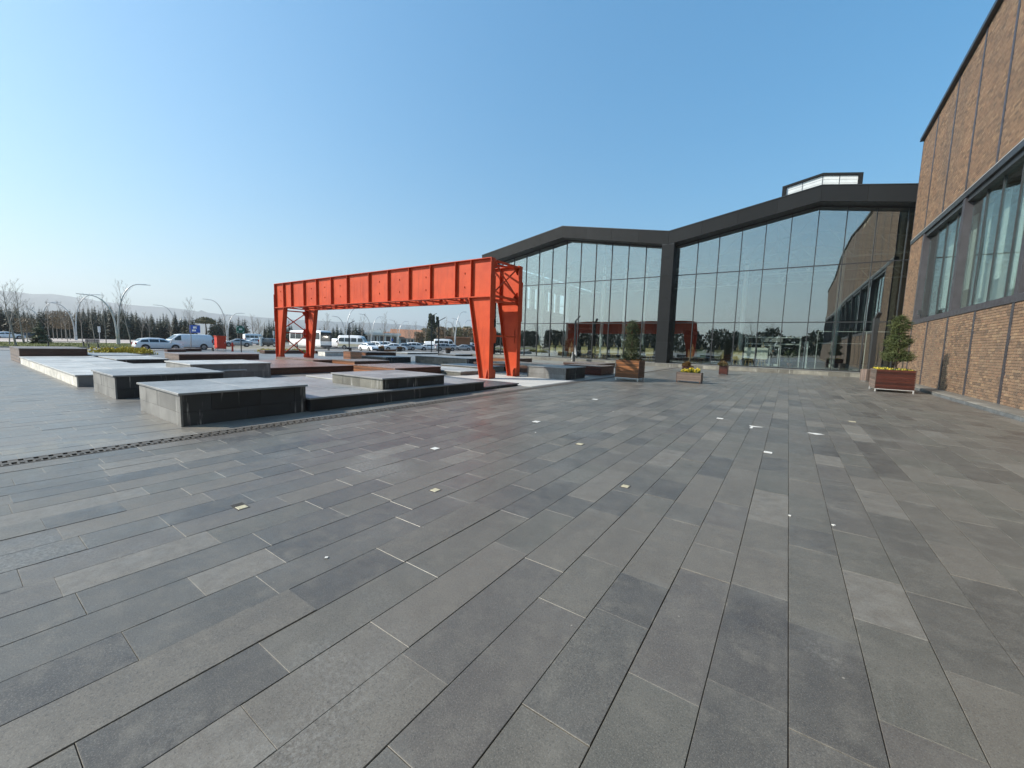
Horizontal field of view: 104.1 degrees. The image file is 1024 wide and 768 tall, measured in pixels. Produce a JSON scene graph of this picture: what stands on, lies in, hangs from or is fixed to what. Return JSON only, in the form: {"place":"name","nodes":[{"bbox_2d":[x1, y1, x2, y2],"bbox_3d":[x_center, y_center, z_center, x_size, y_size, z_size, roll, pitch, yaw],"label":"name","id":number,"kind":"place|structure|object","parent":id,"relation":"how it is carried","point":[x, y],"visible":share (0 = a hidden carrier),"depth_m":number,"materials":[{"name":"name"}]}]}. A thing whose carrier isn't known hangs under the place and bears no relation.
{"place":"outdoors","nodes":[
{"label":"outdoors","id":0,"kind":"place"},
{"bbox_2d":[0,341,131,346],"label":"lawn","id":1,"kind":"structure","parent":0,"point":[23,344],"depth_m":54.98,"materials":[{"name":"green plant"}]},
{"bbox_2d":[6,279,24,342],"bbox_3d":[-68.566,-10.142,55.268,3.000,9.071,1.698,7,8,41],"label":"bare tree","id":2,"kind":"object","parent":1,"relation":"on","point":[16,298],"visible":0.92,"depth_m":55.41,"materials":[{"name":"brown plant"}]},
{"bbox_2d":[0,281,34,345],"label":"bare tree","id":3,"kind":"object","parent":1,"relation":"on","point":[12,332],"visible":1,"depth_m":46.45,"materials":[{"name":"brown plant"}]},
{"bbox_2d":[24,321,54,343],"bbox_3d":[-66.817,-7.185,56.142,2.653,3.909,3.102,6,7,34],"label":"conifer","id":4,"kind":"object","parent":1,"relation":"on","point":[39,336],"visible":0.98,"depth_m":56.04,"materials":[{"name":"green plant"}]},
{"bbox_2d":[76,284,150,343],"bbox_3d":[-63.881,-11.471,64.520,0.440,10.118,8.759,6,7,34],"label":"street lamp","id":5,"kind":"object","parent":1,"relation":"on","point":[117,331],"visible":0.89,"depth_m":64.65,"materials":[{"name":"metal"}]},
{"bbox_2d":[113,281,131,345],"bbox_3d":[-54.917,-10.023,56.250,2.591,9.439,2.259,-2,7,-30],"label":"bare tree","id":6,"kind":"object","parent":1,"relation":"on","point":[123,310],"visible":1,"depth_m":56.37,"materials":[{"name":"brown plant"}]},
{"bbox_2d":[0,338,272,345],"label":"road","id":7,"kind":"structure","parent":0,"point":[100,340],"depth_m":84.26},
{"bbox_2d":[44,311,59,338],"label":"young tree","id":8,"kind":"object","parent":7,"relation":"on","point":[51,327],"visible":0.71,"depth_m":86.68,"materials":[{"name":"brown plant"}]},
{"bbox_2d":[52,311,67,339],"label":"young tree","id":9,"kind":"object","parent":7,"relation":"on","point":[60,321],"visible":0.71,"depth_m":85.81,"materials":[{"name":"brown plant"}]},
{"bbox_2d":[59,313,75,339],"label":"young tree","id":10,"kind":"object","parent":7,"relation":"on","point":[68,317],"visible":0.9,"depth_m":85.13,"materials":[{"name":"brown plant"}]},
{"bbox_2d":[46,294,96,339],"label":"street lamp","id":11,"kind":"object","parent":7,"relation":"on","point":[75,332],"visible":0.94,"depth_m":85.38,"materials":[{"name":"metal"}]},
{"bbox_2d":[194,316,215,334],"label":"umbrella pine","id":12,"kind":"object","parent":7,"relation":"on","point":[206,320],"visible":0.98,"depth_m":117.36,"materials":[{"name":"green plant"}]},
{"bbox_2d":[0,291,447,334],"bbox_3d":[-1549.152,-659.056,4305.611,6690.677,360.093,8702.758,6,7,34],"label":"hills","id":13,"kind":"structure","parent":0,"point":[38,301],"depth_m":4048.93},
{"bbox_2d":[0,347,472,350],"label":"parking lane","id":14,"kind":"structure","parent":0,"point":[293,349],"depth_m":67.83,"materials":[{"name":"asphalt"}]},
{"bbox_2d":[131,338,183,349],"bbox_3d":[-41.550,-4.654,46.883,2.160,1.521,4.398,6,7,34],"label":"parked car","id":15,"kind":"object","parent":14,"relation":"on","point":[154,343],"visible":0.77,"depth_m":45.99,"materials":[{"name":"white paint"}]},
{"bbox_2d":[166,334,212,349],"bbox_3d":[-42.871,-5.546,52.549,2.340,2.081,5.358,6,7,34],"label":"parked van","id":16,"kind":"object","parent":14,"relation":"on","point":[200,340],"visible":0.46,"depth_m":52.40,"materials":[{"name":"white paint"}]},
{"bbox_2d":[358,343,378,350],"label":"parked car","id":17,"kind":"object","parent":14,"relation":"on","point":[368,346],"visible":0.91,"depth_m":68.71,"materials":[{"name":"white paint"}]},
{"bbox_2d":[383,343,407,350],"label":"parked car","id":18,"kind":"object","parent":14,"relation":"on","point":[392,346],"visible":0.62,"depth_m":76.27,"materials":[{"name":"white paint"}]},
{"bbox_2d":[407,342,427,350],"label":"parked car","id":19,"kind":"object","parent":14,"relation":"on","point":[419,346],"visible":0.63,"depth_m":85.39,"materials":[{"name":"white paint"}]},
{"bbox_2d":[435,343,455,350],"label":"parked car","id":20,"kind":"object","parent":14,"relation":"on","point":[442,346],"visible":0.87,"depth_m":87.10,"materials":[{"name":"silver metal"}]},
{"bbox_2d":[207,342,335,348],"bbox_3d":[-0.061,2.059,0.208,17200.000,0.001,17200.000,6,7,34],"label":"ground","id":21,"kind":"structure","parent":0,"point":[257,347],"depth_m":76.01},
{"bbox_2d":[0,311,19,333],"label":"pine tree","id":22,"kind":"object","parent":21,"relation":"on","point":[7,325],"visible":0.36,"depth_m":95.66,"materials":[{"name":"green plant"}]},
{"bbox_2d":[0,332,25,338],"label":"parked car","id":23,"kind":"object","parent":21,"relation":"on","point":[6,335],"visible":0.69,"depth_m":79.38,"materials":[{"name":"white paint"}]},
{"bbox_2d":[47,319,60,337],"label":"pine tree","id":24,"kind":"object","parent":21,"relation":"on","point":[55,332],"visible":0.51,"depth_m":100.25,"materials":[{"name":"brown plant"}]},
{"bbox_2d":[69,311,87,338],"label":"pine tree","id":25,"kind":"object","parent":21,"relation":"on","point":[79,335],"visible":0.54,"depth_m":103.02,"materials":[{"name":"green plant"}]},
{"bbox_2d":[86,308,100,338],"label":"pine tree","id":26,"kind":"object","parent":21,"relation":"on","point":[90,331],"visible":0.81,"depth_m":105.00,"materials":[{"name":"green plant"}]},
{"bbox_2d":[99,310,108,338],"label":"pine tree","id":27,"kind":"object","parent":21,"relation":"on","point":[102,326],"visible":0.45,"depth_m":109.85,"materials":[{"name":"green plant"}]},
{"bbox_2d":[102,303,122,338],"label":"pine tree","id":28,"kind":"object","parent":21,"relation":"on","point":[110,331],"visible":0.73,"depth_m":107.84,"materials":[{"name":"green plant"}]},
{"bbox_2d":[113,315,134,339],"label":"pine tree","id":29,"kind":"object","parent":21,"relation":"on","point":[124,334],"visible":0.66,"depth_m":109.56,"materials":[{"name":"green plant"}]},
{"bbox_2d":[132,320,146,338],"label":"pine tree","id":30,"kind":"object","parent":21,"relation":"on","point":[141,332],"visible":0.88,"depth_m":113.88,"materials":[{"name":"green plant"}]},
{"bbox_2d":[146,317,160,337],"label":"pine tree","id":31,"kind":"object","parent":21,"relation":"on","point":[153,333],"visible":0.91,"depth_m":114.71,"materials":[{"name":"green plant"}]},
{"bbox_2d":[155,319,166,338],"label":"pine tree","id":32,"kind":"object","parent":21,"relation":"on","point":[161,330],"visible":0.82,"depth_m":117.54,"materials":[{"name":"green plant"}]},
{"bbox_2d":[166,312,181,336],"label":"pine tree","id":33,"kind":"object","parent":21,"relation":"on","point":[175,329],"visible":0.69,"depth_m":117.48,"materials":[{"name":"green plant"}]},
{"bbox_2d":[226,316,236,340],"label":"pine tree","id":34,"kind":"object","parent":21,"relation":"on","point":[231,336],"visible":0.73,"depth_m":136.10,"materials":[{"name":"green plant"}]},
{"bbox_2d":[226,339,252,346],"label":"parked car","id":35,"kind":"object","parent":21,"relation":"on","point":[245,343],"visible":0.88,"depth_m":74.11,"materials":[{"name":"silver metal"}]},
{"bbox_2d":[242,334,261,339],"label":"parked minibus","id":36,"kind":"object","parent":21,"relation":"on","point":[248,336],"visible":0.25,"depth_m":122.99,"materials":[{"name":"white paint"}]},
{"bbox_2d":[258,338,275,346],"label":"parked car","id":37,"kind":"object","parent":21,"relation":"on","point":[268,341],"visible":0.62,"depth_m":81.37,"materials":[{"name":"black paint"}]},
{"bbox_2d":[289,330,331,346],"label":"parked coach","id":38,"kind":"object","parent":21,"relation":"on","point":[323,338],"visible":0.53,"depth_m":78.82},
{"bbox_2d":[338,335,367,348],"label":"parked minibus","id":39,"kind":"object","parent":21,"relation":"on","point":[355,340],"visible":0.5,"depth_m":76.88,"materials":[{"name":"white paint"}]},
{"bbox_2d":[357,329,400,343],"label":"flat building","id":40,"kind":"structure","parent":21,"relation":"on","point":[378,335],"depth_m":169.89,"materials":[{"name":"grey glass"}]},
{"bbox_2d":[390,329,450,342],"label":"long building","id":41,"kind":"structure","parent":21,"relation":"on","point":[402,338],"depth_m":184.31,"materials":[{"name":"tile"}]},
{"bbox_2d":[472,354,859,376],"bbox_3d":[13.373,-2.368,45.461,45.600,0.470,1.915,6,7,34],"label":"step","id":42,"kind":"object","parent":21,"relation":"on","point":[798,371],"visible":0.56,"depth_m":38.79,"materials":[{"name":"stone"}]},
{"bbox_2d":[482,172,917,371],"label":"glass hall","id":43,"kind":"structure","parent":21,"relation":"on","point":[807,259],"depth_m":56.31,"materials":[{"name":"glass"}]},
{"bbox_2d":[645,346,653,360],"bbox_3d":[16.378,-3.780,47.513,0.920,2.106,0.395,6,7,34],"label":"easel","id":44,"kind":"object","parent":43,"relation":"on","point":[649,351],"visible":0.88,"depth_m":47.41,"materials":[{"name":"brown wood"}]},
{"bbox_2d":[687,344,696,362],"bbox_3d":[20.317,-3.408,44.974,0.920,2.106,0.395,6,7,34],"label":"easel","id":45,"kind":"object","parent":43,"relation":"on","point":[693,352],"visible":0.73,"depth_m":44.82,"materials":[{"name":"brown wood"}]},
{"bbox_2d":[697,349,705,362],"bbox_3d":[21.114,-3.333,44.462,0.920,2.106,0.395,6,7,34],"label":"easel","id":46,"kind":"object","parent":43,"relation":"on","point":[701,354],"visible":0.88,"depth_m":44.36,"materials":[{"name":"grey wood"}]},
{"bbox_2d":[714,345,723,361],"bbox_3d":[22.540,-3.189,43.457,0.920,2.106,0.395,6,7,34],"label":"easel","id":47,"kind":"object","parent":43,"relation":"on","point":[719,354],"visible":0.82,"depth_m":43.33,"materials":[{"name":"grey wood"}]},
{"bbox_2d":[733,349,742,364],"bbox_3d":[23.963,-3.045,42.448,0.920,2.106,0.395,6,7,34],"label":"easel","id":48,"kind":"object","parent":43,"relation":"on","point":[737,354],"visible":0.74,"depth_m":42.33,"materials":[{"name":"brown wood"}]},
{"bbox_2d":[744,342,754,365],"bbox_3d":[24.915,-3.148,41.869,1.000,2.480,0.395,6,7,34],"label":"easel","id":49,"kind":"object","parent":43,"relation":"on","point":[749,352],"visible":0.94,"depth_m":41.77,"materials":[{"name":"white fabric"}]},
{"bbox_2d":[756,342,768,365],"bbox_3d":[25.786,-3.046,41.115,1.000,2.480,0.395,6,7,34],"label":"easel","id":50,"kind":"object","parent":43,"relation":"on","point":[762,353],"visible":0.86,"depth_m":41.01,"materials":[{"name":"white fabric"}]},
{"bbox_2d":[743,337,801,366],"bbox_3d":[28.901,-3.622,44.425,5.100,3.138,2.800,6,7,34],"label":"entrance lobby","id":51,"kind":"object","parent":43,"relation":"on","point":[774,347],"visible":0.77,"depth_m":43.37,"materials":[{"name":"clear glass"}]},
{"bbox_2d":[761,345,770,365],"bbox_3d":[27.894,-3.170,43.819,0.760,2.275,0.072,6,7,34],"label":"door","id":52,"kind":"structure","parent":51,"relation":"in","point":[766,362],"depth_m":43.72,"materials":[{"name":"clear glass"}]},
{"bbox_2d":[771,345,779,365],"bbox_3d":[28.551,-3.105,43.368,0.760,2.275,0.072,6,7,34],"label":"door","id":53,"kind":"structure","parent":51,"relation":"in","point":[774,347],"depth_m":43.27,"materials":[{"name":"clear glass"}]},
{"bbox_2d":[784,350,796,366],"bbox_3d":[28.627,-2.663,41.187,1.183,1.864,1.290,2,6,2],"label":"indoor plant","id":54,"kind":"object","parent":43,"relation":"on","point":[789,356],"visible":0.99,"depth_m":40.91,"materials":[{"name":"plant"}]},
{"bbox_2d":[814,331,871,368],"bbox_3d":[30.824,-2.978,36.317,5.100,3.598,0.050,6,7,34],"label":"handrail frame","id":55,"kind":"object","parent":43,"relation":"on","point":[843,343],"visible":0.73,"depth_m":36.43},
{"bbox_2d":[897,0,1023,409],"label":"brick building","id":56,"kind":"structure","parent":21,"relation":"on","point":[964,289],"depth_m":20.90,"materials":[{"name":"brick"}]},
{"bbox_2d":[927,203,993,316],"bbox_3d":[26.380,-6.925,23.859,0.857,5.628,6.477,6,7,34],"label":"window","id":57,"kind":"structure","parent":56,"relation":"in","point":[954,235],"depth_m":22.93,"materials":[{"name":"glass"}]},
{"bbox_2d":[971,165,1023,304],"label":"window","id":58,"kind":"structure","parent":56,"relation":"in","point":[1005,203],"depth_m":18.08,"materials":[{"name":"glass"}]},
{"bbox_2d":[915,384,1023,421],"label":"kerb","id":59,"kind":"structure","parent":21,"relation":"on","point":[1006,411],"depth_m":16.05,"materials":[{"name":"stone"}]},
{"bbox_2d":[285,344,475,353],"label":"car park","id":60,"kind":"structure","parent":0,"point":[464,352],"depth_m":79.23,"materials":[{"name":"asphalt"}]},
{"bbox_2d":[414,331,424,342],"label":"leafy tree","id":61,"kind":"object","parent":60,"relation":"on","point":[419,336],"visible":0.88,"depth_m":129.93,"materials":[{"name":"brown plant"}]},
{"bbox_2d":[436,326,446,338],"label":"leafy tree","id":62,"kind":"object","parent":60,"relation":"on","point":[442,330],"visible":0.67,"depth_m":124.51,"materials":[{"name":"brown plant"}]},
{"bbox_2d":[444,336,471,345],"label":"kiosk","id":63,"kind":"object","parent":60,"relation":"on","point":[462,340],"visible":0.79,"depth_m":116.35,"materials":[{"name":"brown wood"}]},
{"bbox_2d":[331,370,445,389],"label":"stone platform","id":64,"kind":"structure","parent":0,"point":[385,379],"depth_m":13.73,"materials":[{"name":"stone"}]},
{"bbox_2d":[0,0,994,327],"label":"sky","id":65,"kind":"structure","parent":0,"point":[224,152],"materials":[{"name":"blue"}]},
{"bbox_2d":[0,350,1023,767],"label":"plaza paving","id":66,"kind":"structure","parent":0,"point":[520,588],"depth_m":3.30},
{"bbox_2d":[9,346,87,362],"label":"wood platform","id":67,"kind":"structure","parent":66,"relation":"on","point":[16,352],"depth_m":24.09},
{"bbox_2d":[19,356,154,386],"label":"stone platform","id":68,"kind":"structure","parent":66,"relation":"on","point":[76,371],"depth_m":17.97,"materials":[{"name":"stone"}]},
{"bbox_2d":[88,353,145,356],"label":"stone platform","id":69,"kind":"structure","parent":66,"relation":"on","point":[109,354],"depth_m":26.46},
{"bbox_2d":[87,346,157,354],"bbox_3d":[-34.860,-2.981,35.664,4.730,0.826,4.649,6,7,34],"label":"shrub bed","id":70,"kind":"object","parent":66,"relation":"on","point":[137,350],"visible":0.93,"depth_m":35.19,"materials":[{"name":"plant"}]},
{"bbox_2d":[98,356,168,363],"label":"stone platform","id":71,"kind":"structure","parent":66,"relation":"on","point":[138,359],"depth_m":23.24,"materials":[{"name":"stone"}]},
{"bbox_2d":[91,367,224,398],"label":"stone platform","id":72,"kind":"structure","parent":66,"relation":"on","point":[117,383],"depth_m":12.46,"materials":[{"name":"stone"}]},
{"bbox_2d":[138,363,246,377],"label":"stone platform","id":73,"kind":"structure","parent":66,"relation":"on","point":[237,373],"depth_m":18.09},
{"bbox_2d":[165,353,258,359],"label":"wood platform","id":74,"kind":"structure","parent":66,"relation":"on","point":[211,356],"depth_m":30.19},
{"bbox_2d":[164,360,271,376],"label":"stone platform","id":75,"kind":"structure","parent":66,"relation":"on","point":[258,369],"depth_m":18.45,"materials":[{"name":"stone"}]},
{"bbox_2d":[214,336,226,350],"bbox_3d":[-35.875,-4.986,49.084,0.940,1.860,1.080,6,7,34],"label":"red cabinet","id":76,"kind":"object","parent":66,"relation":"on","point":[219,342],"visible":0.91,"depth_m":48.79,"materials":[{"name":"metal"}]},
{"bbox_2d":[136,377,307,426],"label":"stone platform","id":77,"kind":"structure","parent":66,"relation":"on","point":[182,403],"depth_m":9.37,"materials":[{"name":"stone"}]},
{"bbox_2d":[230,502,249,510],"bbox_3d":[-3.119,1.408,4.581,0.213,0.017,0.126,6,7,34],"label":"ground insert","id":78,"kind":"object","parent":66,"relation":"on","point":[239,506],"visible":1,"depth_m":4.57,"materials":[{"name":"white glass"}]},
{"bbox_2d":[260,350,302,353],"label":"wood platform","id":79,"kind":"structure","parent":66,"relation":"on","point":[274,351],"depth_m":46.05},
{"bbox_2d":[251,359,353,374],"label":"wood platform","id":80,"kind":"structure","parent":66,"relation":"on","point":[288,366],"depth_m":22.90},
{"bbox_2d":[276,357,331,362],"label":"wood platform","id":81,"kind":"structure","parent":66,"relation":"on","point":[308,359],"depth_m":29.87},
{"bbox_2d":[306,374,331,379],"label":"stone platform","id":82,"kind":"structure","parent":66,"relation":"on","point":[326,376],"depth_m":15.94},
{"bbox_2d":[318,351,342,355],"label":"stone platform","id":83,"kind":"structure","parent":66,"relation":"on","point":[330,353],"depth_m":44.33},
{"bbox_2d":[0,367,678,466],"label":"drain channel","id":84,"kind":"object","parent":66,"relation":"on","point":[86,451],"visible":0.84,"depth_m":8.03,"materials":[{"name":"metal"}]},
{"bbox_2d":[331,359,389,364],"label":"wood platform","id":85,"kind":"structure","parent":66,"relation":"on","point":[355,361],"depth_m":29.94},
{"bbox_2d":[343,351,395,358],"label":"wood platform","id":86,"kind":"structure","parent":66,"relation":"on","point":[352,354],"depth_m":37.62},
{"bbox_2d":[267,376,484,411],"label":"stone platform","id":87,"kind":"structure","parent":66,"relation":"on","point":[324,394],"depth_m":12.81,"materials":[{"name":"stone"}]},
{"bbox_2d":[361,355,410,362],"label":"stone platform","id":88,"kind":"structure","parent":66,"relation":"on","point":[398,359],"depth_m":35.20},
{"bbox_2d":[354,363,440,373],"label":"wood platform","id":89,"kind":"structure","parent":66,"relation":"on","point":[402,366],"depth_m":23.05,"materials":[{"name":"wood"}]},
{"bbox_2d":[273,257,522,378],"bbox_3d":[-9.974,-4.518,29.121,23.740,6.453,3.130,6,7,34],"label":"gantry frame","id":90,"kind":"object","parent":66,"relation":"on","point":[481,287],"visible":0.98,"depth_m":24.23,"materials":[{"name":"orange paint"}]},
{"bbox_2d":[396,352,441,353],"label":"stone platform","id":91,"kind":"structure","parent":66,"relation":"on","point":[417,353],"depth_m":59.49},
{"bbox_2d":[430,365,477,375],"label":"stone platform","id":92,"kind":"structure","parent":66,"relation":"on","point":[459,371],"depth_m":24.20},
{"bbox_2d":[415,355,493,363],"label":"stone platform","id":93,"kind":"structure","parent":66,"relation":"on","point":[438,359],"depth_m":34.84,"materials":[{"name":"stone"}]},
{"bbox_2d":[441,363,504,371],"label":"stone platform","id":94,"kind":"structure","parent":66,"relation":"on","point":[496,368],"depth_m":27.86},
{"bbox_2d":[444,376,518,389],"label":"stone platform","id":95,"kind":"structure","parent":66,"relation":"on","point":[489,384],"depth_m":18.29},
{"bbox_2d":[450,374,571,386],"bbox_3d":[-0.294,-0.257,21.922,5.980,0.034,4.540,6,7,34],"label":"concrete pad","id":96,"kind":"object","parent":66,"relation":"on","point":[528,381],"visible":0.55,"depth_m":21.64,"materials":[{"name":"concrete"}]},
{"bbox_2d":[527,364,584,379],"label":"stone platform","id":97,"kind":"structure","parent":66,"relation":"on","point":[560,372],"depth_m":23.28,"materials":[{"name":"stone"}]},
{"bbox_2d":[573,316,579,361],"bbox_3d":[7.556,-5.287,46.864,0.761,5.452,0.440,2,6,4],"label":"lamp post","id":98,"kind":"object","parent":66,"relation":"on","point":[575,327],"visible":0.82,"depth_m":46.76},
{"bbox_2d":[564,364,613,374],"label":"wood platform","id":99,"kind":"structure","parent":66,"relation":"on","point":[592,369],"depth_m":27.21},
{"bbox_2d":[615,360,644,380],"bbox_3d":[7.012,-0.831,23.727,1.394,1.198,1.124,6,7,34],"label":"planter","id":100,"kind":"object","parent":66,"relation":"on","point":[631,369],"visible":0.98,"depth_m":23.28,"materials":[{"name":"brown wood"}]},
{"bbox_2d":[620,319,644,360],"bbox_3d":[7.135,-2.539,23.519,1.503,2.639,1.536,6,7,34],"label":"potted spruce","id":101,"kind":"object","parent":100,"relation":"in","point":[633,343],"visible":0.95,"depth_m":23.38,"materials":[{"name":"green plant"}]},
{"bbox_2d":[676,371,702,383],"bbox_3d":[10.351,-0.386,23.278,1.324,0.598,0.724,6,7,34],"label":"planter","id":102,"kind":"object","parent":66,"relation":"on","point":[686,376],"visible":0.99,"depth_m":22.99,"materials":[{"name":"brown wood"}]},
{"bbox_2d":[719,365,728,374],"bbox_3d":[16.846,-1.131,31.764,0.604,0.758,0.624,6,7,34],"label":"planter","id":103,"kind":"object","parent":66,"relation":"on","point":[723,369],"visible":0.96,"depth_m":31.54,"materials":[{"name":"red wood"}]},
{"bbox_2d":[859,369,869,380],"bbox_3d":[25.545,-0.637,28.824,0.624,0.880,0.632,6,7,34],"label":"litter bin","id":104,"kind":"object","parent":66,"relation":"on","point":[864,374],"visible":0.76,"depth_m":28.63,"materials":[{"name":"brown wood"}]},
{"bbox_2d":[869,368,916,393],"bbox_3d":[20.463,-0.203,21.529,1.554,1.178,1.824,6,7,34],"label":"planter","id":105,"kind":"object","parent":66,"relation":"on","point":[904,380],"visible":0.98,"depth_m":20.84,"materials":[{"name":"red wood"}]},
{"bbox_2d":[879,314,918,368],"bbox_3d":[20.568,-2.181,21.235,1.599,3.087,1.716,6,7,34],"label":"potted spruce","id":106,"kind":"object","parent":105,"relation":"on","point":[899,355],"visible":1,"depth_m":21.02,"materials":[{"name":"green plant"}]},
{"bbox_2d":[493,357,531,361],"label":"wood platform","id":107,"kind":"structure","parent":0,"point":[521,359],"depth_m":41.61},
{"bbox_2d":[474,361,563,371],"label":"wood platform","id":108,"kind":"structure","parent":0,"point":[523,366],"depth_m":29.06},
{"bbox_2d":[563,361,614,366],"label":"wood platform","id":109,"kind":"structure","parent":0,"point":[586,362],"depth_m":36.69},
{"bbox_2d":[867,312,881,368],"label":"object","id":110,"kind":"object","parent":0,"point":[873,341],"visible":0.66,"depth_m":28.90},
{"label":"path","id":111,"kind":"structure","parent":0,"visible":0},
{"bbox_2d":[13,318,37,341],"bbox_3d":[-77.045,-8.579,63.358,2.482,3.730,2.608,6,7,34],"label":"young tree","id":112,"kind":"object","parent":111,"relation":"on","point":[27,327],"visible":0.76,"depth_m":63.07,"materials":[{"name":"brown plant"}]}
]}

